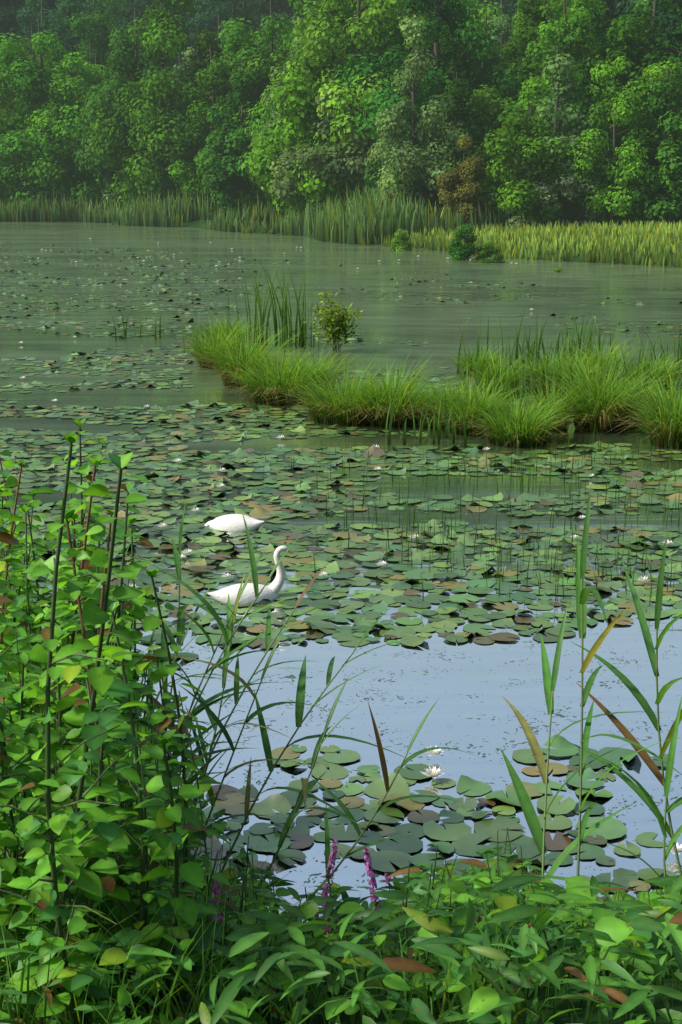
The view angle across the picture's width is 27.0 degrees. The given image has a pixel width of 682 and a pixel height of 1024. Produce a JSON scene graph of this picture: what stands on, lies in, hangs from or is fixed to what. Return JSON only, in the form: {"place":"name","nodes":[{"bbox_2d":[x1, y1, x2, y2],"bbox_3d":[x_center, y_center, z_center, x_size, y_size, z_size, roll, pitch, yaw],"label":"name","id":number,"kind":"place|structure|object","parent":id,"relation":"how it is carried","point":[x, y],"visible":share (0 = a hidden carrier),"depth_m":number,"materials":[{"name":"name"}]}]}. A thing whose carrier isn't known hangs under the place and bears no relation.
{"place":"outdoors","nodes":[
{"label":"outdoors","id":0,"kind":"place"},
{"bbox_2d":[91,173,120,201],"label":"tree","id":1,"kind":"object","parent":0,"point":[105,188],"visible":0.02,"depth_m":137.07,"materials":[{"name":"green plant"}]},
{"bbox_2d":[0,222,681,921],"bbox_3d":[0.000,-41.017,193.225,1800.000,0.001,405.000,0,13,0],"label":"pond water","id":2,"kind":"structure","parent":0,"point":[468,686],"depth_m":16.81,"materials":[{"name":"liquid"}]},
{"bbox_2d":[204,514,264,531],"bbox_3d":[-1.131,0.190,14.844,0.733,0.337,0.340,5,14,19],"label":"swan","id":3,"kind":"object","parent":2,"relation":"on","point":[230,523],"visible":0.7,"depth_m":14.69,"materials":[{"name":"white"}]},
{"bbox_2d":[207,546,292,604],"bbox_3d":[-0.777,0.581,12.255,0.784,0.550,0.340,-5,14,-19],"label":"swan","id":4,"kind":"object","parent":2,"relation":"on","point":[271,590],"visible":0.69,"depth_m":12.19,"materials":[{"name":"white"}]},
{"bbox_2d":[302,290,364,351],"bbox_3d":[-0.098,-4.072,30.294,1.326,1.313,1.479,3,13,13],"label":"shrub","id":5,"kind":"object","parent":2,"relation":"on","point":[334,322],"visible":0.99,"depth_m":30.12,"materials":[{"name":"green plant"}]},
{"bbox_2d":[0,240,681,893],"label":"lily pads","id":6,"kind":"object","parent":2,"relation":"on","point":[460,836],"visible":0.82,"depth_m":13.40,"materials":[{"name":"green plant"}]},
{"bbox_2d":[20,238,681,853],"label":"water lily flowers","id":7,"kind":"object","parent":2,"relation":"on","point":[438,752],"visible":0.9,"depth_m":13.22,"materials":[{"name":"white plant"}]},
{"bbox_2d":[263,422,681,605],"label":"reeds","id":8,"kind":"object","parent":2,"relation":"on","point":[496,541],"visible":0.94,"depth_m":14.87,"materials":[{"name":"green plant"}]},
{"bbox_2d":[0,209,681,1023],"bbox_3d":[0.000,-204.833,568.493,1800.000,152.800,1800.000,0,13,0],"label":"ground","id":9,"kind":"structure","parent":0,"point":[542,993],"depth_m":4.14,"materials":[{"name":"brown soil"}]},
{"bbox_2d":[0,0,23,38],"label":"tree","id":10,"kind":"object","parent":9,"relation":"on","point":[8,20],"visible":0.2,"depth_m":187.95,"materials":[{"name":"green plant"}]},
{"bbox_2d":[1,30,23,49],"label":"tree","id":11,"kind":"object","parent":9,"relation":"on","point":[11,36],"visible":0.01,"depth_m":168.76,"materials":[{"name":"green plant"}]},
{"bbox_2d":[0,67,29,200],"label":"tree","id":12,"kind":"object","parent":9,"relation":"on","point":[8,104],"visible":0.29,"depth_m":142.54,"materials":[{"name":"green plant"}]},
{"bbox_2d":[0,80,29,204],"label":"tree","id":13,"kind":"object","parent":9,"relation":"on","point":[4,92],"visible":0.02,"depth_m":146.32,"materials":[{"name":"green plant"}]},
{"bbox_2d":[0,0,61,28],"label":"tree","id":14,"kind":"object","parent":9,"relation":"on","point":[51,4],"visible":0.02,"depth_m":193.43,"materials":[{"name":"green plant"}]},
{"bbox_2d":[0,26,63,201],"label":"tree","id":15,"kind":"object","parent":9,"relation":"on","point":[28,53],"visible":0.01,"depth_m":146.84,"materials":[{"name":"green plant"}]},
{"bbox_2d":[8,31,56,114],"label":"tree","id":16,"kind":"object","parent":9,"relation":"on","point":[13,93],"visible":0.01,"depth_m":143.41,"materials":[{"name":"green plant"}]},
{"bbox_2d":[18,0,47,39],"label":"tree","id":17,"kind":"object","parent":9,"relation":"on","point":[34,5],"visible":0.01,"depth_m":183.80,"materials":[{"name":"green plant"}]},
{"bbox_2d":[1,0,65,60],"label":"tree","id":18,"kind":"object","parent":9,"relation":"on","point":[50,21],"visible":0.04,"depth_m":176.21,"materials":[{"name":"green plant"}]},
{"bbox_2d":[16,6,54,57],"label":"tree","id":19,"kind":"object","parent":9,"relation":"on","point":[24,23],"visible":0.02,"depth_m":171.90,"materials":[{"name":"green plant"}]},
{"bbox_2d":[0,18,89,208],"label":"tree","id":20,"kind":"object","parent":9,"relation":"on","point":[24,74],"visible":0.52,"depth_m":136.20,"materials":[{"name":"green plant"}]},
{"bbox_2d":[19,96,97,214],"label":"tree","id":21,"kind":"object","parent":9,"relation":"on","point":[73,172],"visible":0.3,"depth_m":136.71,"materials":[{"name":"green plant"}]},
{"bbox_2d":[21,48,109,204],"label":"tree","id":22,"kind":"object","parent":9,"relation":"on","point":[49,119],"visible":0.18,"depth_m":135.48,"materials":[{"name":"green plant"}]},
{"bbox_2d":[13,52,120,205],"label":"tree","id":23,"kind":"object","parent":9,"relation":"on","point":[42,180],"visible":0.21,"depth_m":135.87,"materials":[{"name":"green plant"}]},
{"bbox_2d":[31,57,107,208],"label":"tree","id":24,"kind":"object","parent":9,"relation":"on","point":[75,87],"visible":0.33,"depth_m":135.35,"materials":[{"name":"green plant"}]},
{"bbox_2d":[55,0,94,59],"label":"tree","id":25,"kind":"object","parent":9,"relation":"on","point":[69,11],"depth_m":162.05,"materials":[{"name":"green plant"}]},
{"bbox_2d":[48,19,109,65],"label":"tree","id":26,"kind":"object","parent":9,"relation":"on","point":[62,33],"visible":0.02,"depth_m":165.57,"materials":[{"name":"green plant"}]},
{"bbox_2d":[53,0,112,57],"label":"tree","id":27,"kind":"object","parent":9,"relation":"on","point":[84,2],"visible":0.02,"depth_m":171.06,"materials":[{"name":"green plant"}]},
{"bbox_2d":[77,0,104,21],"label":"tree","id":28,"kind":"object","parent":9,"relation":"on","point":[85,8],"visible":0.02,"depth_m":197.06,"materials":[{"name":"green plant"}]},
{"bbox_2d":[77,43,109,83],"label":"tree","id":29,"kind":"object","parent":9,"relation":"on","point":[91,61],"visible":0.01,"depth_m":143.14,"materials":[{"name":"green plant"}]},
{"bbox_2d":[65,0,141,85],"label":"tree","id":30,"kind":"object","parent":9,"relation":"on","point":[104,42],"visible":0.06,"depth_m":153.45,"materials":[{"name":"green plant"}]},
{"bbox_2d":[92,1,125,51],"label":"tree","id":31,"kind":"object","parent":9,"relation":"on","point":[113,11],"visible":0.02,"depth_m":186.52,"materials":[{"name":"green plant"}]},
{"bbox_2d":[92,76,158,214],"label":"tree","id":32,"kind":"object","parent":9,"relation":"on","point":[116,192],"visible":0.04,"depth_m":134.49,"materials":[{"name":"green plant"}]},
{"bbox_2d":[73,9,191,208],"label":"tree","id":33,"kind":"object","parent":9,"relation":"on","point":[124,57],"visible":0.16,"depth_m":131.74,"materials":[{"name":"green plant"}]},
{"bbox_2d":[81,0,186,50],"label":"tree","id":34,"kind":"object","parent":9,"relation":"on","point":[122,19],"visible":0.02,"depth_m":192.61,"materials":[{"name":"green plant"}]},
{"bbox_2d":[88,0,189,76],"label":"tree","id":35,"kind":"object","parent":9,"relation":"on","point":[129,11],"visible":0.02,"depth_m":171.00,"materials":[{"name":"green plant"}]},
{"bbox_2d":[81,0,226,215],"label":"tree","id":36,"kind":"object","parent":9,"relation":"on","point":[155,106],"visible":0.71,"depth_m":126.66,"materials":[{"name":"green plant"}]},
{"bbox_2d":[116,0,191,68],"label":"tree","id":37,"kind":"object","parent":9,"relation":"on","point":[141,5],"visible":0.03,"depth_m":190.34,"materials":[{"name":"green plant"}]},
{"bbox_2d":[173,52,183,80],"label":"tree","id":38,"kind":"object","parent":9,"relation":"on","point":[179,66],"depth_m":148.65,"materials":[{"name":"green plant"}]},
{"bbox_2d":[177,46,206,102],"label":"tree","id":39,"kind":"object","parent":9,"relation":"on","point":[187,53],"visible":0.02,"depth_m":134.30,"materials":[{"name":"green plant"}]},
{"bbox_2d":[172,0,223,71],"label":"tree","id":40,"kind":"object","parent":9,"relation":"on","point":[197,23],"visible":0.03,"depth_m":174.27,"materials":[{"name":"green plant"}]},
{"bbox_2d":[164,106,231,213],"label":"tree","id":41,"kind":"object","parent":9,"relation":"on","point":[189,156],"visible":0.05,"depth_m":125.81,"materials":[{"name":"green plant"}]},
{"bbox_2d":[170,0,225,47],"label":"tree","id":42,"kind":"object","parent":9,"relation":"on","point":[194,11],"visible":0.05,"depth_m":192.54,"materials":[{"name":"green plant"}]},
{"bbox_2d":[164,47,235,216],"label":"tree","id":43,"kind":"object","parent":9,"relation":"on","point":[213,81],"visible":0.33,"depth_m":123.64,"materials":[{"name":"green plant"}]},
{"bbox_2d":[176,7,223,62],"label":"tree","id":44,"kind":"object","parent":9,"relation":"on","point":[204,32],"visible":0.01,"depth_m":182.52,"materials":[{"name":"green plant"}]},
{"bbox_2d":[180,15,265,208],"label":"tree","id":45,"kind":"object","parent":9,"relation":"on","point":[204,45],"visible":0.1,"depth_m":126.47,"materials":[{"name":"green plant"}]},
{"bbox_2d":[189,80,259,214],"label":"tree","id":46,"kind":"object","parent":9,"relation":"on","point":[198,176],"visible":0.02,"depth_m":124.21,"materials":[{"name":"green plant"}]},
{"bbox_2d":[194,60,266,218],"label":"tree","id":47,"kind":"object","parent":9,"relation":"on","point":[217,177],"visible":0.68,"depth_m":117.77,"materials":[{"name":"green plant"}]},
{"bbox_2d":[199,0,261,55],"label":"tree","id":48,"kind":"object","parent":9,"relation":"on","point":[227,14],"visible":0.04,"depth_m":171.49,"materials":[{"name":"green plant"}]},
{"bbox_2d":[196,105,267,212],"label":"tree","id":49,"kind":"object","parent":9,"relation":"on","point":[236,121],"visible":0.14,"depth_m":118.98,"materials":[{"name":"green plant"}]},
{"bbox_2d":[202,0,273,48],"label":"tree","id":50,"kind":"object","parent":9,"relation":"on","point":[254,24],"visible":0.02,"depth_m":179.44,"materials":[{"name":"green plant"}]},
{"bbox_2d":[220,18,257,44],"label":"tree","id":51,"kind":"object","parent":9,"relation":"on","point":[228,26],"depth_m":159.81,"materials":[{"name":"green plant"}]},
{"bbox_2d":[196,0,296,215],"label":"tree","id":52,"kind":"object","parent":9,"relation":"on","point":[244,51],"visible":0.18,"depth_m":119.34,"materials":[{"name":"green plant"}]},
{"bbox_2d":[222,53,286,212],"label":"tree","id":53,"kind":"object","parent":9,"relation":"on","point":[252,104],"visible":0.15,"depth_m":118.50,"materials":[{"name":"green plant"}]},
{"bbox_2d":[220,0,302,41],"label":"tree","id":54,"kind":"object","parent":9,"relation":"on","point":[264,7],"visible":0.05,"depth_m":186.25,"materials":[{"name":"green plant"}]},
{"bbox_2d":[250,12,309,76],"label":"tree","id":55,"kind":"object","parent":9,"relation":"on","point":[265,44],"visible":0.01,"depth_m":128.71,"materials":[{"name":"green plant"}]},
{"bbox_2d":[249,20,314,220],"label":"tree","id":56,"kind":"object","parent":9,"relation":"on","point":[276,72],"visible":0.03,"depth_m":106.77,"materials":[{"name":"green plant"}]},
{"bbox_2d":[251,0,316,43],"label":"tree","id":57,"kind":"object","parent":9,"relation":"on","point":[287,4],"depth_m":183.08,"materials":[{"name":"green plant"}]},
{"bbox_2d":[210,840,396,962],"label":"flower plants","id":58,"kind":"object","parent":9,"relation":"on","point":[369,873],"visible":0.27,"depth_m":4.64,"materials":[{"name":"purple plant"}]},
{"bbox_2d":[241,0,370,212],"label":"tree","id":59,"kind":"object","parent":9,"relation":"on","point":[296,113],"visible":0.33,"depth_m":100.34,"materials":[{"name":"green plant"}]},
{"bbox_2d":[255,0,372,216],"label":"tree","id":60,"kind":"object","parent":9,"relation":"on","point":[292,202],"visible":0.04,"depth_m":104.46,"materials":[{"name":"green plant"}]},
{"bbox_2d":[268,87,376,214],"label":"tree","id":61,"kind":"object","parent":9,"relation":"on","point":[359,148],"visible":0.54,"depth_m":97.86,"materials":[{"name":"green plant"}]},
{"bbox_2d":[245,0,426,154],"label":"tree","id":62,"kind":"object","parent":9,"relation":"on","point":[266,115],"visible":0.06,"depth_m":111.31,"materials":[{"name":"green plant"}]},
{"bbox_2d":[0,418,681,1023],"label":"plants","id":63,"kind":"object","parent":9,"relation":"on","point":[106,894],"visible":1,"depth_m":3.98,"materials":[{"name":"green plant"}]},
{"bbox_2d":[0,177,681,267],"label":"reeds","id":64,"kind":"object","parent":9,"relation":"on","point":[368,221],"visible":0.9,"depth_m":86.41,"materials":[{"name":"green plant"}]},
{"bbox_2d":[282,0,427,204],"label":"tree","id":65,"kind":"object","parent":9,"relation":"on","point":[377,30],"visible":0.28,"depth_m":98.65,"materials":[{"name":"green plant"}]},
{"bbox_2d":[347,0,387,62],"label":"tree","id":66,"kind":"object","parent":9,"relation":"on","point":[376,47],"depth_m":113.92,"materials":[{"name":"green plant"}]},
{"bbox_2d":[364,95,433,201],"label":"tree","id":67,"kind":"object","parent":9,"relation":"on","point":[370,178],"visible":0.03,"depth_m":94.41,"materials":[{"name":"green plant"}]},
{"bbox_2d":[391,229,413,250],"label":"bush","id":68,"kind":"object","parent":9,"relation":"on","point":[397,245],"visible":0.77,"depth_m":76.17,"materials":[{"name":"green plant"}]},
{"bbox_2d":[364,15,471,220],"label":"tree","id":69,"kind":"object","parent":9,"relation":"on","point":[401,154],"visible":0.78,"depth_m":90.47,"materials":[{"name":"green plant"}]},
{"bbox_2d":[392,1,476,106],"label":"tree","id":70,"kind":"object","parent":9,"relation":"on","point":[455,42],"visible":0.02,"depth_m":101.68,"materials":[{"name":"green plant"}]},
{"bbox_2d":[335,0,535,206],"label":"tree","id":71,"kind":"object","parent":9,"relation":"on","point":[441,14],"visible":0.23,"depth_m":96.44,"materials":[{"name":"green plant"}]},
{"bbox_2d":[383,0,499,76],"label":"tree","id":72,"kind":"object","parent":9,"relation":"on","point":[474,11],"visible":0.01,"depth_m":114.84,"materials":[{"name":"green plant"}]},
{"bbox_2d":[417,72,490,216],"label":"tree","id":73,"kind":"object","parent":9,"relation":"on","point":[461,109],"visible":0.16,"depth_m":92.27,"materials":[{"name":"green plant"}]},
{"bbox_2d":[447,223,485,260],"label":"bush","id":74,"kind":"object","parent":9,"relation":"on","point":[457,251],"visible":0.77,"depth_m":66.72,"materials":[{"name":"green plant"}]},
{"bbox_2d":[436,135,503,226],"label":"tree","id":75,"kind":"object","parent":9,"relation":"on","point":[460,179],"visible":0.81,"depth_m":87.24,"materials":[{"name":"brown plant"}]},
{"bbox_2d":[457,0,494,34],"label":"tree","id":76,"kind":"object","parent":9,"relation":"on","point":[478,8],"depth_m":128.62,"materials":[{"name":"green plant"}]},
{"bbox_2d":[440,85,514,218],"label":"tree","id":77,"kind":"object","parent":9,"relation":"on","point":[477,100],"visible":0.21,"depth_m":93.06,"materials":[{"name":"green plant"}]},
{"bbox_2d":[467,15,505,88],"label":"tree","id":78,"kind":"object","parent":9,"relation":"on","point":[488,52],"visible":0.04,"depth_m":108.44,"materials":[{"name":"green plant"}]},
{"bbox_2d":[470,242,504,262],"bbox_3d":[6.672,-11.272,64.751,1.877,2.063,1.293,-2,13,-10],"label":"bush","id":79,"kind":"object","parent":9,"relation":"on","point":[489,250],"visible":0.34,"depth_m":64.50,"materials":[{"name":"green plant"}]},
{"bbox_2d":[473,0,518,39],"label":"tree","id":80,"kind":"object","parent":9,"relation":"on","point":[495,10],"depth_m":137.68,"materials":[{"name":"green plant"}]},
{"bbox_2d":[460,0,533,83],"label":"tree","id":81,"kind":"object","parent":9,"relation":"on","point":[488,12],"visible":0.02,"depth_m":120.65,"materials":[{"name":"green plant"}]},
{"bbox_2d":[483,14,513,78],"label":"tree","id":82,"kind":"object","parent":9,"relation":"on","point":[499,26],"visible":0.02,"depth_m":114.89,"materials":[{"name":"green plant"}]},
{"bbox_2d":[485,0,514,10],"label":"tree","id":83,"kind":"object","parent":9,"relation":"on","point":[495,1],"depth_m":160.18,"materials":[{"name":"green plant"}]},
{"bbox_2d":[492,0,538,39],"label":"tree","id":84,"kind":"object","parent":9,"relation":"on","point":[513,6],"depth_m":144.28,"materials":[{"name":"green plant"}]},
{"bbox_2d":[488,12,552,95],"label":"tree","id":85,"kind":"object","parent":9,"relation":"on","point":[502,56],"depth_m":104.63,"materials":[{"name":"green plant"}]},
{"bbox_2d":[468,77,573,229],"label":"tree","id":86,"kind":"object","parent":9,"relation":"on","point":[517,197],"visible":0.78,"depth_m":85.89,"materials":[{"name":"green plant"}]},
{"bbox_2d":[497,161,562,228],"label":"tree","id":87,"kind":"object","parent":9,"relation":"on","point":[544,190],"visible":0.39,"depth_m":86.35,"materials":[{"name":"green plant"}]},
{"bbox_2d":[492,0,584,110],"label":"tree","id":88,"kind":"object","parent":9,"relation":"on","point":[527,32],"visible":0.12,"depth_m":99.34,"materials":[{"name":"green plant"}]},
{"bbox_2d":[502,46,599,217],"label":"tree","id":89,"kind":"object","parent":9,"relation":"on","point":[558,119],"visible":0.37,"depth_m":87.22,"materials":[{"name":"green plant"}]},
{"bbox_2d":[529,0,574,47],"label":"tree","id":90,"kind":"object","parent":9,"relation":"on","point":[571,2],"depth_m":114.06,"materials":[{"name":"green plant"}]},
{"bbox_2d":[493,0,625,217],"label":"tree","id":91,"kind":"object","parent":9,"relation":"on","point":[578,31],"visible":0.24,"depth_m":91.78,"materials":[{"name":"green plant"}]},
{"bbox_2d":[532,136,609,225],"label":"tree","id":92,"kind":"object","parent":9,"relation":"on","point":[570,190],"visible":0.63,"depth_m":86.09,"materials":[{"name":"green plant"}]},
{"bbox_2d":[536,1,606,62],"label":"tree","id":93,"kind":"object","parent":9,"relation":"on","point":[587,34],"visible":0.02,"depth_m":105.50,"materials":[{"name":"green plant"}]},
{"bbox_2d":[529,0,634,48],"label":"tree","id":94,"kind":"object","parent":9,"relation":"on","point":[610,4],"visible":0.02,"depth_m":115.83,"materials":[{"name":"green plant"}]},
{"bbox_2d":[548,0,630,216],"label":"tree","id":95,"kind":"object","parent":9,"relation":"on","point":[600,27],"visible":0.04,"depth_m":96.25,"materials":[{"name":"green plant"}]},
{"bbox_2d":[547,0,632,219],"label":"tree","id":96,"kind":"object","parent":9,"relation":"on","point":[614,55],"visible":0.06,"depth_m":94.88,"materials":[{"name":"green plant"}]},
{"bbox_2d":[565,56,661,225],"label":"tree","id":97,"kind":"object","parent":9,"relation":"on","point":[624,117],"visible":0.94,"depth_m":85.01,"materials":[{"name":"green plant"}]},
{"bbox_2d":[581,0,681,218],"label":"tree","id":98,"kind":"object","parent":9,"relation":"on","point":[633,33],"visible":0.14,"depth_m":93.55,"materials":[{"name":"green plant"}]},
{"bbox_2d":[598,0,681,87],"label":"tree","id":99,"kind":"object","parent":9,"relation":"on","point":[665,42],"visible":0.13,"depth_m":97.59,"materials":[{"name":"green plant"}]},
{"bbox_2d":[616,112,677,223],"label":"tree","id":100,"kind":"object","parent":9,"relation":"on","point":[624,219],"visible":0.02,"depth_m":89.81,"materials":[{"name":"green plant"}]},
{"bbox_2d":[616,61,681,223],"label":"tree","id":101,"kind":"object","parent":9,"relation":"on","point":[677,100],"visible":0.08,"depth_m":87.86,"materials":[{"name":"green plant"}]},
{"bbox_2d":[616,0,681,86],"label":"tree","id":102,"kind":"object","parent":9,"relation":"on","point":[627,7],"visible":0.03,"depth_m":104.91,"materials":[{"name":"green plant"}]},
{"bbox_2d":[617,69,681,223],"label":"tree","id":103,"kind":"object","parent":9,"relation":"on","point":[665,199],"visible":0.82,"depth_m":84.17,"materials":[{"name":"green plant"}]},
{"bbox_2d":[633,0,669,33],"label":"tree","id":104,"kind":"object","parent":9,"relation":"on","point":[645,7],"depth_m":102.92,"materials":[{"name":"green plant"}]},
{"bbox_2d":[632,4,681,101],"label":"tree","id":105,"kind":"object","parent":9,"relation":"on","point":[668,21],"visible":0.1,"depth_m":98.64,"materials":[{"name":"green plant"}]},
{"bbox_2d":[207,367,671,447],"bbox_3d":[0.672,-2.109,24.762,13.141,0.130,7.511,9,16,34],"label":"island mound","id":106,"kind":"object","parent":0,"point":[406,425],"depth_m":21.02,"materials":[{"name":"brown soil"}]},
{"bbox_2d":[111,247,681,448],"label":"island grass plants","id":107,"kind":"object","parent":106,"relation":"on","point":[608,408],"visible":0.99,"depth_m":21.54,"materials":[{"name":"green plant"}]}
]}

